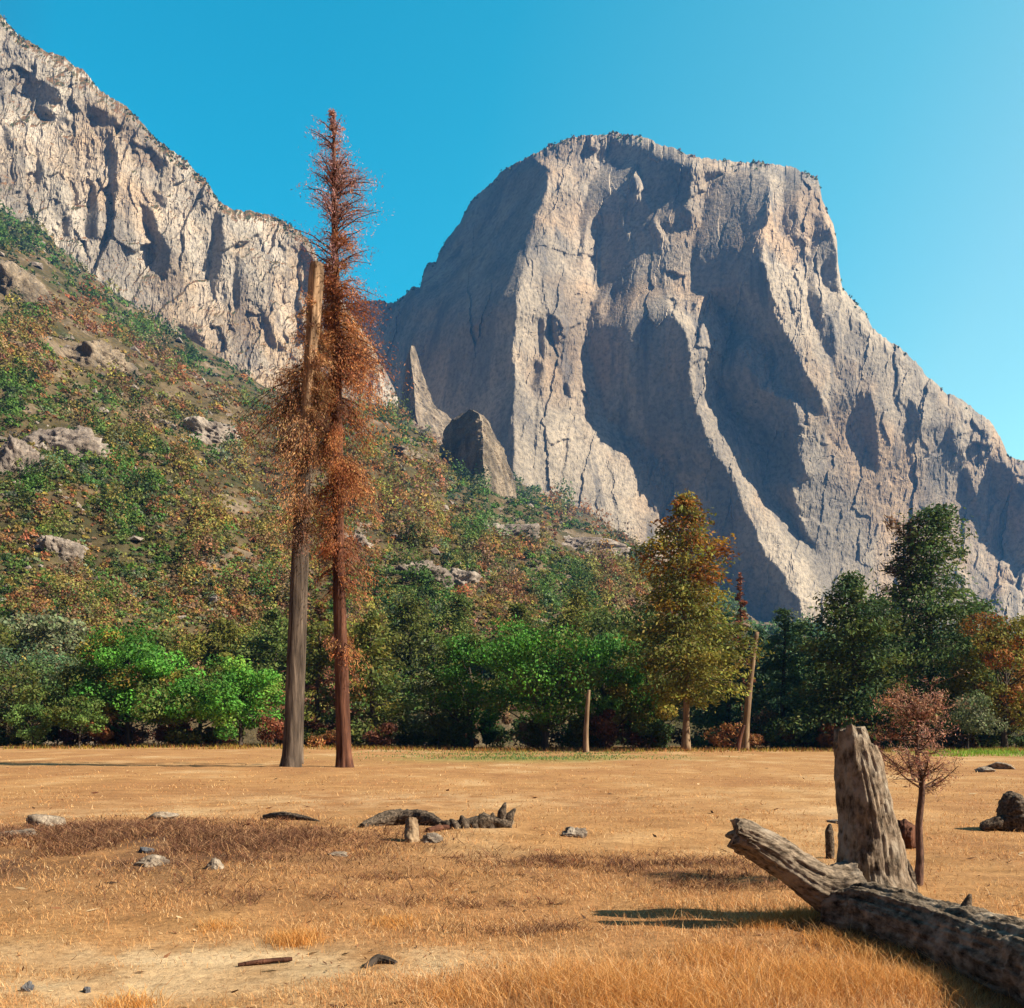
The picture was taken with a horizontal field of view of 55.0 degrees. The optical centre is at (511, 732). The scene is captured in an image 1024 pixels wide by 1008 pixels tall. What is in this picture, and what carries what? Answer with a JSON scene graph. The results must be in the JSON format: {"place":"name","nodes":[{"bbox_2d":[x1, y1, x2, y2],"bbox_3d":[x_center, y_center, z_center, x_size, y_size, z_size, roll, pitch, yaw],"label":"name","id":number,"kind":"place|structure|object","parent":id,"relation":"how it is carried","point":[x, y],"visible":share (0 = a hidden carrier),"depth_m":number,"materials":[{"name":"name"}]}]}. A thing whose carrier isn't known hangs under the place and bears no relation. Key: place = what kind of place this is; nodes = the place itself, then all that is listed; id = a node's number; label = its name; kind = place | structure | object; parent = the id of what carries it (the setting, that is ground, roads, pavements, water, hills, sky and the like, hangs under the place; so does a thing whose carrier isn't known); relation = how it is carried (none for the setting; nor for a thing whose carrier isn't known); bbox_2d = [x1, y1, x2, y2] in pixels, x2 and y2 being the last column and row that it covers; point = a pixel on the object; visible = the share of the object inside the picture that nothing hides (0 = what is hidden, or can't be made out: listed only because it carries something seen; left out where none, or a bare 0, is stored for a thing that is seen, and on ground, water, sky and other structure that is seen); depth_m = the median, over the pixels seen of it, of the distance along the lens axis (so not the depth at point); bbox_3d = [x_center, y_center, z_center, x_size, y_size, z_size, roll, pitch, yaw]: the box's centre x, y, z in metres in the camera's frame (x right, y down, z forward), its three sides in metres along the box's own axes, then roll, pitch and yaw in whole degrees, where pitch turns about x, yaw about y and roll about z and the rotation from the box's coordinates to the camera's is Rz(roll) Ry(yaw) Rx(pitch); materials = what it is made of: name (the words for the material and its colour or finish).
{"place":"outdoors","nodes":[
{"label":"outdoors","id":0,"kind":"place"},
{"bbox_2d":[0,14,400,410],"bbox_3d":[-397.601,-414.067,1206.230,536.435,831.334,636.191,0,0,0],"label":"mountain","id":1,"kind":"structure","parent":0,"point":[95,183],"depth_m":1052.16,"materials":[{"name":"stone"}]},
{"bbox_2d":[271,749,738,760],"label":"green grass","id":2,"kind":"structure","parent":0,"point":[518,755],"depth_m":66.81,"materials":[{"name":"green plant"}]},
{"bbox_2d":[0,745,1023,1007],"bbox_3d":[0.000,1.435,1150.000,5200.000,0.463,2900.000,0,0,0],"label":"ground","id":3,"kind":"structure","parent":0,"point":[202,963],"depth_m":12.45,"materials":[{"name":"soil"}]},
{"bbox_2d":[3,701,53,746],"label":"bush","id":4,"kind":"object","parent":3,"relation":"on","point":[18,720],"visible":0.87,"depth_m":87.51,"materials":[{"name":"green plant"}]},
{"bbox_2d":[6,724,58,745],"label":"shrub","id":5,"kind":"object","parent":3,"relation":"on","point":[12,735],"visible":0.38,"depth_m":93.00,"materials":[{"name":"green plant"}]},
{"bbox_2d":[0,623,81,729],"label":"broadleaf tree","id":6,"kind":"object","parent":3,"relation":"on","point":[59,661],"visible":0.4,"depth_m":99.15,"materials":[{"name":"green plant"}]},
{"bbox_2d":[25,814,65,825],"bbox_3d":[-7.553,1.478,15.909,0.617,0.336,0.419,0,0,0],"label":"stone","id":7,"kind":"object","parent":3,"relation":"on","point":[39,818],"visible":0.51,"depth_m":15.79,"materials":[{"name":"grey stone"}]},
{"bbox_2d":[0,649,130,745],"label":"broadleaf tree","id":8,"kind":"object","parent":3,"relation":"on","point":[41,698],"visible":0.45,"depth_m":93.21,"materials":[{"name":"green plant"}]},
{"bbox_2d":[41,695,109,747],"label":"bush","id":9,"kind":"object","parent":3,"relation":"on","point":[78,717],"visible":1,"depth_m":87.58,"materials":[{"name":"green plant"}]},
{"bbox_2d":[50,725,100,745],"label":"shrub","id":10,"kind":"object","parent":3,"relation":"on","point":[65,737],"visible":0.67,"depth_m":95.05,"materials":[{"name":"green plant"}]},
{"bbox_2d":[85,712,116,744],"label":"shrub","id":11,"kind":"object","parent":3,"relation":"on","point":[106,734],"visible":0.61,"depth_m":91.55,"materials":[{"name":"brown plant"}]},
{"bbox_2d":[66,618,189,745],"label":"broadleaf tree","id":12,"kind":"object","parent":3,"relation":"on","point":[110,659],"visible":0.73,"depth_m":92.30,"materials":[{"name":"green plant"}]},
{"bbox_2d":[107,724,154,744],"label":"shrub","id":13,"kind":"object","parent":3,"relation":"on","point":[142,734],"visible":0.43,"depth_m":98.44,"materials":[{"name":"green plant"}]},
{"bbox_2d":[134,854,169,866],"bbox_3d":[-4.087,1.469,11.150,0.262,0.182,0.388,0,0,42],"label":"stone","id":14,"kind":"object","parent":3,"relation":"on","point":[147,860],"visible":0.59,"depth_m":11.09,"materials":[{"name":"grey stone"}]},
{"bbox_2d":[110,657,227,745],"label":"broadleaf tree","id":15,"kind":"object","parent":3,"relation":"on","point":[173,711],"visible":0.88,"depth_m":89.63,"materials":[{"name":"green plant"}]},
{"bbox_2d":[162,725,218,745],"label":"shrub","id":16,"kind":"object","parent":3,"relation":"on","point":[194,735],"visible":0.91,"depth_m":91.39,"materials":[{"name":"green plant"}]},
{"bbox_2d":[150,640,248,744],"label":"broadleaf tree","id":17,"kind":"object","parent":3,"relation":"on","point":[213,666],"visible":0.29,"depth_m":96.05,"materials":[{"name":"green plant"}]},
{"bbox_2d":[190,655,285,746],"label":"broadleaf tree","id":18,"kind":"object","parent":3,"relation":"on","point":[240,682],"visible":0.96,"depth_m":91.03,"materials":[{"name":"green plant"}]},
{"bbox_2d":[238,957,291,966],"bbox_3d":[-1.696,1.573,6.760,0.367,0.044,0.041,0,0,-23],"label":"fallen branch","id":19,"kind":"object","parent":3,"relation":"on","point":[266,961],"visible":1,"depth_m":6.75,"materials":[{"name":"brown wood"}]},
{"bbox_2d":[250,715,283,746],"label":"shrub","id":20,"kind":"object","parent":3,"relation":"on","point":[273,725],"visible":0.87,"depth_m":90.86,"materials":[{"name":"red plant"}]},
{"bbox_2d":[207,261,340,766],"bbox_3d":[-10.500,-10.039,45.817,6.218,23.469,6.225,0,0,32],"label":"dead conifer","id":21,"kind":"object","parent":3,"relation":"on","point":[305,421],"visible":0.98,"depth_m":45.31,"materials":[{"name":"grey plant"}]},
{"bbox_2d":[262,811,318,820],"bbox_3d":[-4.037,1.498,17.631,1.753,0.177,0.235,0,0,43],"label":"fallen branch","id":22,"kind":"object","parent":3,"relation":"on","point":[283,814],"visible":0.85,"depth_m":17.52,"materials":[{"name":"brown wood"}]},
{"bbox_2d":[301,468,311,763],"bbox_3d":[-10.644,-7.627,50.002,1.080,18.630,0.586,0,0,0],"label":"dead tree","id":23,"kind":"object","parent":3,"relation":"on","point":[302,744],"visible":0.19,"depth_m":49.90,"materials":[{"name":"brown wood"}]},
{"bbox_2d":[262,600,364,734],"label":"pine tree","id":24,"kind":"object","parent":3,"relation":"on","point":[312,714],"visible":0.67,"depth_m":97.49,"materials":[{"name":"green plant"}]},
{"bbox_2d":[304,729,335,746],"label":"shrub","id":25,"kind":"object","parent":3,"relation":"on","point":[321,740],"visible":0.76,"depth_m":91.76,"materials":[{"name":"orange plant"}]},
{"bbox_2d":[281,107,426,767],"bbox_3d":[-7.490,-13.879,46.758,7.124,31.210,8.723,0,0,0],"label":"dead conifer","id":26,"kind":"object","parent":3,"relation":"on","point":[342,474],"visible":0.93,"depth_m":46.25,"materials":[{"name":"red plant"}]},
{"bbox_2d":[362,722,397,747],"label":"shrub","id":27,"kind":"object","parent":3,"relation":"on","point":[376,738],"visible":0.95,"depth_m":91.77,"materials":[{"name":"red plant"}]},
{"bbox_2d":[328,608,433,747],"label":"pine tree","id":28,"kind":"object","parent":3,"relation":"on","point":[372,622],"visible":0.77,"depth_m":95.41,"materials":[{"name":"green plant"}]},
{"bbox_2d":[359,808,442,827],"bbox_3d":[-1.800,1.436,16.354,1.396,0.334,0.695,0,0,0],"label":"charred log","id":29,"kind":"object","parent":3,"relation":"on","point":[399,816],"visible":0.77,"depth_m":16.32,"materials":[{"name":"grey wood"}]},
{"bbox_2d":[404,817,419,842],"bbox_3d":[-1.418,1.403,13.960,0.243,0.420,0.316,0,0,0],"label":"stump","id":30,"kind":"object","parent":3,"relation":"on","point":[411,831],"visible":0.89,"depth_m":13.90,"materials":[{"name":"beige wood"}]},
{"bbox_2d":[380,627,480,745],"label":"pine tree","id":31,"kind":"object","parent":3,"relation":"on","point":[428,653],"visible":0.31,"depth_m":103.45,"materials":[{"name":"green plant"}]},
{"bbox_2d":[426,714,462,746],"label":"shrub","id":32,"kind":"object","parent":3,"relation":"on","point":[434,730],"visible":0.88,"depth_m":92.14,"materials":[{"name":"green plant"}]},
{"bbox_2d":[434,713,475,747],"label":"shrub","id":33,"kind":"object","parent":3,"relation":"on","point":[464,731],"visible":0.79,"depth_m":93.59,"materials":[{"name":"green plant"}]},
{"bbox_2d":[405,633,518,747],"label":"broadleaf tree","id":34,"kind":"object","parent":3,"relation":"on","point":[458,678],"visible":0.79,"depth_m":96.52,"materials":[{"name":"green plant"}]},
{"bbox_2d":[0,809,950,958],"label":"dry brush","id":35,"kind":"object","parent":3,"relation":"on","point":[92,832],"visible":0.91,"depth_m":12.25,"materials":[{"name":"brown plant"}]},
{"bbox_2d":[440,802,515,828],"bbox_3d":[-0.533,1.356,15.637,1.195,0.514,0.407,0,0,-10],"label":"root clump","id":36,"kind":"object","parent":3,"relation":"on","point":[503,818],"visible":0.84,"depth_m":15.51,"materials":[{"name":"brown wood"}]},
{"bbox_2d":[478,719,499,747],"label":"shrub","id":37,"kind":"object","parent":3,"relation":"on","point":[489,738],"visible":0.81,"depth_m":99.30,"materials":[{"name":"green plant"}]},
{"bbox_2d":[480,724,515,747],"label":"shrub","id":38,"kind":"object","parent":3,"relation":"on","point":[505,734],"visible":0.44,"depth_m":106.71,"materials":[{"name":"green plant"}]},
{"bbox_2d":[0,762,1023,1007],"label":"litter","id":39,"kind":"object","parent":3,"relation":"on","point":[366,908],"visible":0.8,"depth_m":9.42,"materials":[{"name":"brown plant"}]},
{"bbox_2d":[1,742,1023,752],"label":"green grass","id":40,"kind":"structure","parent":3,"relation":"on","point":[389,747],"depth_m":87.32,"materials":[{"name":"green plant"}]},
{"bbox_2d":[515,717,554,749],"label":"shrub","id":41,"kind":"object","parent":3,"relation":"on","point":[534,730],"visible":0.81,"depth_m":91.44,"materials":[{"name":"green plant"}]},
{"bbox_2d":[465,614,616,749],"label":"broadleaf tree","id":42,"kind":"object","parent":3,"relation":"on","point":[528,686],"visible":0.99,"depth_m":88.99,"materials":[{"name":"green plant"}]},
{"bbox_2d":[563,717,597,749],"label":"shrub","id":43,"kind":"object","parent":3,"relation":"on","point":[575,741],"visible":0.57,"depth_m":92.01,"materials":[{"name":"green plant"}]},
{"bbox_2d":[583,690,589,752],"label":"dead tree","id":44,"kind":"object","parent":3,"relation":"on","point":[586,734],"visible":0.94,"depth_m":81.84,"materials":[{"name":"brown wood"}]},
{"bbox_2d":[589,708,618,749],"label":"shrub","id":45,"kind":"object","parent":3,"relation":"on","point":[604,720],"visible":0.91,"depth_m":91.42,"materials":[{"name":"red plant"}]},
{"bbox_2d":[553,633,657,747],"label":"broadleaf tree","id":46,"kind":"object","parent":3,"relation":"on","point":[603,703],"visible":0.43,"depth_m":93.91,"materials":[{"name":"green plant"}]},
{"bbox_2d":[603,657,678,749],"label":"broadleaf tree","id":47,"kind":"object","parent":3,"relation":"on","point":[665,714],"visible":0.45,"depth_m":94.48,"materials":[{"name":"green plant"}]},
{"bbox_2d":[630,719,676,749],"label":"shrub","id":48,"kind":"object","parent":3,"relation":"on","point":[660,731],"visible":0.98,"depth_m":92.03,"materials":[{"name":"green plant"}]},
{"bbox_2d":[610,490,774,750],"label":"pine tree","id":49,"kind":"object","parent":3,"relation":"on","point":[683,687],"visible":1,"depth_m":86.75,"materials":[{"name":"green plant"}]},
{"bbox_2d":[700,722,763,748],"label":"shrub","id":50,"kind":"object","parent":3,"relation":"on","point":[717,739],"visible":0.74,"depth_m":92.33,"materials":[{"name":"plant"}]},
{"bbox_2d":[690,609,774,746],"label":"pine tree","id":51,"kind":"object","parent":3,"relation":"on","point":[707,720],"visible":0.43,"depth_m":107.17,"materials":[{"name":"green plant"}]},
{"bbox_2d":[731,572,756,726],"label":"dead tree","id":52,"kind":"object","parent":3,"relation":"on","point":[742,603],"visible":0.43,"depth_m":111.96,"materials":[{"name":"red plant"}]},
{"bbox_2d":[741,632,758,749],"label":"dead tree","id":53,"kind":"object","parent":3,"relation":"on","point":[746,722],"visible":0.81,"depth_m":90.77,"materials":[{"name":"wood"}]},
{"bbox_2d":[751,708,797,748],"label":"shrub","id":54,"kind":"object","parent":3,"relation":"on","point":[770,714],"visible":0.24,"depth_m":100.47,"materials":[{"name":"green plant"}]},
{"bbox_2d":[737,607,829,747],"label":"pine tree","id":55,"kind":"object","parent":3,"relation":"on","point":[794,680],"visible":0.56,"depth_m":105.70,"materials":[{"name":"green plant"}]},
{"bbox_2d":[751,713,818,749],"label":"shrub","id":56,"kind":"object","parent":3,"relation":"on","point":[767,736],"visible":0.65,"depth_m":94.56,"materials":[{"name":"green plant"}]},
{"bbox_2d":[797,638,841,716],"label":"pine tree","id":57,"kind":"object","parent":3,"relation":"on","point":[811,662],"visible":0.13,"depth_m":111.72,"materials":[{"name":"green plant"}]},
{"bbox_2d":[825,824,834,858],"bbox_3d":[4.100,1.409,12.685,0.122,0.482,0.118,0,0,0],"label":"wooden post","id":58,"kind":"object","parent":3,"relation":"on","point":[829,843],"visible":0.96,"depth_m":12.64,"materials":[{"name":"brown wood"}]},
{"bbox_2d":[770,568,951,749],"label":"pine tree","id":59,"kind":"object","parent":3,"relation":"on","point":[867,627],"visible":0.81,"depth_m":93.54,"materials":[{"name":"green plant"}]},
{"bbox_2d":[725,724,1023,1006],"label":"fallen tree","id":60,"kind":"object","parent":3,"relation":"on","point":[865,883],"visible":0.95,"depth_m":7.84,"materials":[{"name":"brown wood"}]},
{"bbox_2d":[897,818,915,848],"bbox_3d":[5.505,1.440,13.682,0.353,0.498,0.455,0,0,0],"label":"log","id":61,"kind":"object","parent":3,"relation":"on","point":[906,827],"visible":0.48,"depth_m":13.52,"materials":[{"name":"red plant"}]},
{"bbox_2d":[875,513,938,689],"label":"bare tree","id":62,"kind":"object","parent":3,"relation":"on","point":[896,527],"visible":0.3,"depth_m":101.21,"materials":[{"name":"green plant"}]},
{"bbox_2d":[846,669,969,885],"bbox_3d":[4.147,0.516,10.098,1.384,2.300,1.319,0,0,0],"label":"sapling","id":63,"kind":"object","parent":3,"relation":"on","point":[924,773],"visible":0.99,"depth_m":10.16,"materials":[{"name":"brown plant"}]},
{"bbox_2d":[845,502,1018,748],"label":"pine tree","id":64,"kind":"object","parent":3,"relation":"on","point":[933,524],"visible":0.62,"depth_m":98.34,"materials":[{"name":"green plant"}]},
{"bbox_2d":[927,730,977,748],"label":"shrub","id":65,"kind":"object","parent":3,"relation":"on","point":[958,743],"visible":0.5,"depth_m":95.14,"materials":[{"name":"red plant"}]},
{"bbox_2d":[930,689,1010,748],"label":"bush","id":66,"kind":"object","parent":3,"relation":"on","point":[969,720],"visible":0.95,"depth_m":86.52,"materials":[{"name":"green plant"}]},
{"bbox_2d":[940,611,1023,748],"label":"broadleaf tree","id":67,"kind":"object","parent":3,"relation":"on","point":[1004,692],"visible":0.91,"depth_m":91.37,"materials":[{"name":"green plant"}]},
{"bbox_2d":[955,715,1016,747],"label":"shrub","id":68,"kind":"object","parent":3,"relation":"on","point":[991,738],"visible":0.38,"depth_m":93.14,"materials":[{"name":"green plant"}]},
{"bbox_2d":[979,791,1023,832],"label":"root stump","id":69,"kind":"object","parent":3,"relation":"on","point":[1010,812],"visible":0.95,"depth_m":16.19,"materials":[{"name":"brown wood"}]},
{"bbox_2d":[0,212,1023,745],"bbox_3d":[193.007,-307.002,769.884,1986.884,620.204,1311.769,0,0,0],"label":"hill","id":70,"kind":"structure","parent":0,"point":[168,390],"depth_m":312.28,"materials":[{"name":"soil"}]},
{"bbox_2d":[0,434,46,474],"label":"rock outcrop","id":71,"kind":"object","parent":70,"relation":"on","point":[12,449],"visible":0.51,"depth_m":213.70,"materials":[{"name":"grey stone"}]},
{"bbox_2d":[0,259,54,305],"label":"rock outcrop","id":72,"kind":"object","parent":70,"relation":"on","point":[13,275],"visible":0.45,"depth_m":482.87,"materials":[{"name":"grey stone"}]},
{"bbox_2d":[0,608,95,656],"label":"broadleaf tree","id":73,"kind":"object","parent":70,"relation":"on","point":[39,626],"visible":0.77,"depth_m":137.67,"materials":[{"name":"green plant"}]},
{"bbox_2d":[30,535,88,562],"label":"rock outcrop","id":74,"kind":"object","parent":70,"relation":"on","point":[62,547],"visible":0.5,"depth_m":183.21,"materials":[{"name":"grey stone"}]},
{"bbox_2d":[22,427,113,458],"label":"rock outcrop","id":75,"kind":"object","parent":70,"relation":"on","point":[83,440],"visible":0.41,"depth_m":246.60,"materials":[{"name":"grey stone"}]},
{"bbox_2d":[60,339,140,383],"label":"rock outcrop","id":76,"kind":"object","parent":70,"relation":"on","point":[95,353],"visible":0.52,"depth_m":403.90,"materials":[{"name":"grey stone"}]},
{"bbox_2d":[68,626,186,659],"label":"broadleaf tree","id":77,"kind":"object","parent":70,"relation":"on","point":[164,639],"visible":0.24,"depth_m":141.97,"materials":[{"name":"green plant"}]},
{"bbox_2d":[182,416,240,443],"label":"rock outcrop","id":78,"kind":"object","parent":70,"relation":"on","point":[209,431],"visible":0.52,"depth_m":372.07,"materials":[{"name":"grey stone"}]},
{"bbox_2d":[184,617,266,663],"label":"broadleaf tree","id":79,"kind":"object","parent":70,"relation":"on","point":[218,635],"visible":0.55,"depth_m":148.07,"materials":[{"name":"green plant"}]},
{"bbox_2d":[223,606,327,686],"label":"pine tree","id":80,"kind":"object","parent":70,"relation":"on","point":[277,629],"visible":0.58,"depth_m":139.11,"materials":[{"name":"green plant"}]},
{"bbox_2d":[0,241,640,630],"bbox_3d":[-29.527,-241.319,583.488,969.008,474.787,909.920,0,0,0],"label":"rubble","id":81,"kind":"object","parent":70,"relation":"on","point":[134,348],"visible":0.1,"depth_m":348.41,"materials":[{"name":"grey stone"}]},
{"bbox_2d":[306,613,403,667],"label":"broadleaf tree","id":82,"kind":"object","parent":70,"relation":"on","point":[331,624],"visible":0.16,"depth_m":142.31,"materials":[{"name":"green plant"}]},
{"bbox_2d":[374,596,469,667],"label":"pine tree","id":83,"kind":"object","parent":70,"relation":"on","point":[409,629],"visible":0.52,"depth_m":148.81,"materials":[{"name":"green plant"}]},
{"bbox_2d":[396,560,454,589],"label":"rock outcrop","id":84,"kind":"object","parent":70,"relation":"on","point":[445,572],"visible":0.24,"depth_m":213.67,"materials":[{"name":"grey stone"}]},
{"bbox_2d":[401,346,451,442],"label":"rock spire","id":85,"kind":"object","parent":70,"relation":"on","point":[423,407],"visible":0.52,"depth_m":1041.62,"materials":[{"name":"grey stone"}]},
{"bbox_2d":[424,592,488,647],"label":"pine tree","id":86,"kind":"object","parent":70,"relation":"on","point":[460,610],"visible":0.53,"depth_m":163.82,"materials":[{"name":"green plant"}]},
{"bbox_2d":[449,567,485,586],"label":"rock outcrop","id":87,"kind":"object","parent":70,"relation":"on","point":[462,577],"visible":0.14,"depth_m":240.22,"materials":[{"name":"grey stone"}]},
{"bbox_2d":[439,409,516,499],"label":"rock tower","id":88,"kind":"structure","parent":70,"relation":"on","point":[469,439],"depth_m":681.76,"materials":[{"name":"grey stone"}]},
{"bbox_2d":[0,15,1023,716],"bbox_3d":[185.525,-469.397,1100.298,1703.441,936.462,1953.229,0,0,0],"label":"hillside brush","id":89,"kind":"object","parent":70,"relation":"on","point":[604,577],"visible":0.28,"depth_m":261.49,"materials":[{"name":"green plant"}]},
{"bbox_2d":[488,523,539,538],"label":"rock outcrop","id":90,"kind":"object","parent":70,"relation":"on","point":[516,532],"visible":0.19,"depth_m":412.64,"materials":[{"name":"grey stone"}]},
{"bbox_2d":[476,600,567,676],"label":"pine tree","id":91,"kind":"object","parent":70,"relation":"on","point":[518,609],"visible":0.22,"depth_m":149.56,"materials":[{"name":"green plant"}]},
{"bbox_2d":[541,588,601,658],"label":"pine tree","id":92,"kind":"object","parent":70,"relation":"on","point":[574,610],"visible":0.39,"depth_m":158.24,"materials":[{"name":"green plant"}]},
{"bbox_2d":[564,535,630,558],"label":"rock outcrop","id":93,"kind":"object","parent":70,"relation":"on","point":[574,542],"visible":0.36,"depth_m":540.34,"materials":[{"name":"grey stone"}]},
{"bbox_2d":[574,600,673,675],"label":"broadleaf tree","id":94,"kind":"object","parent":70,"relation":"on","point":[607,623],"visible":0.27,"depth_m":147.04,"materials":[{"name":"green plant"}]},
{"bbox_2d":[717,624,796,721],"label":"pine tree","id":95,"kind":"object","parent":70,"relation":"on","point":[763,634],"visible":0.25,"depth_m":134.17,"materials":[{"name":"green plant"}]},
{"bbox_2d":[756,616,821,716],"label":"pine tree","id":96,"kind":"object","parent":70,"relation":"on","point":[797,623],"visible":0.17,"depth_m":134.36,"materials":[{"name":"green plant"}]},
{"bbox_2d":[0,0,1023,459],"label":"sky","id":97,"kind":"structure","parent":0,"point":[907,115],"materials":[{"name":"blue"}]},
{"bbox_2d":[345,132,1023,633],"bbox_3d":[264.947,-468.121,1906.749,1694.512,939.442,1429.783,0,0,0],"label":"mountain","id":98,"kind":"structure","parent":0,"point":[565,312],"depth_m":1369.87,"materials":[{"name":"stone"}]},
{"bbox_2d":[909,747,1023,756],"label":"green grass","id":99,"kind":"structure","parent":0,"point":[973,752],"depth_m":75.39,"materials":[{"name":"green plant"}]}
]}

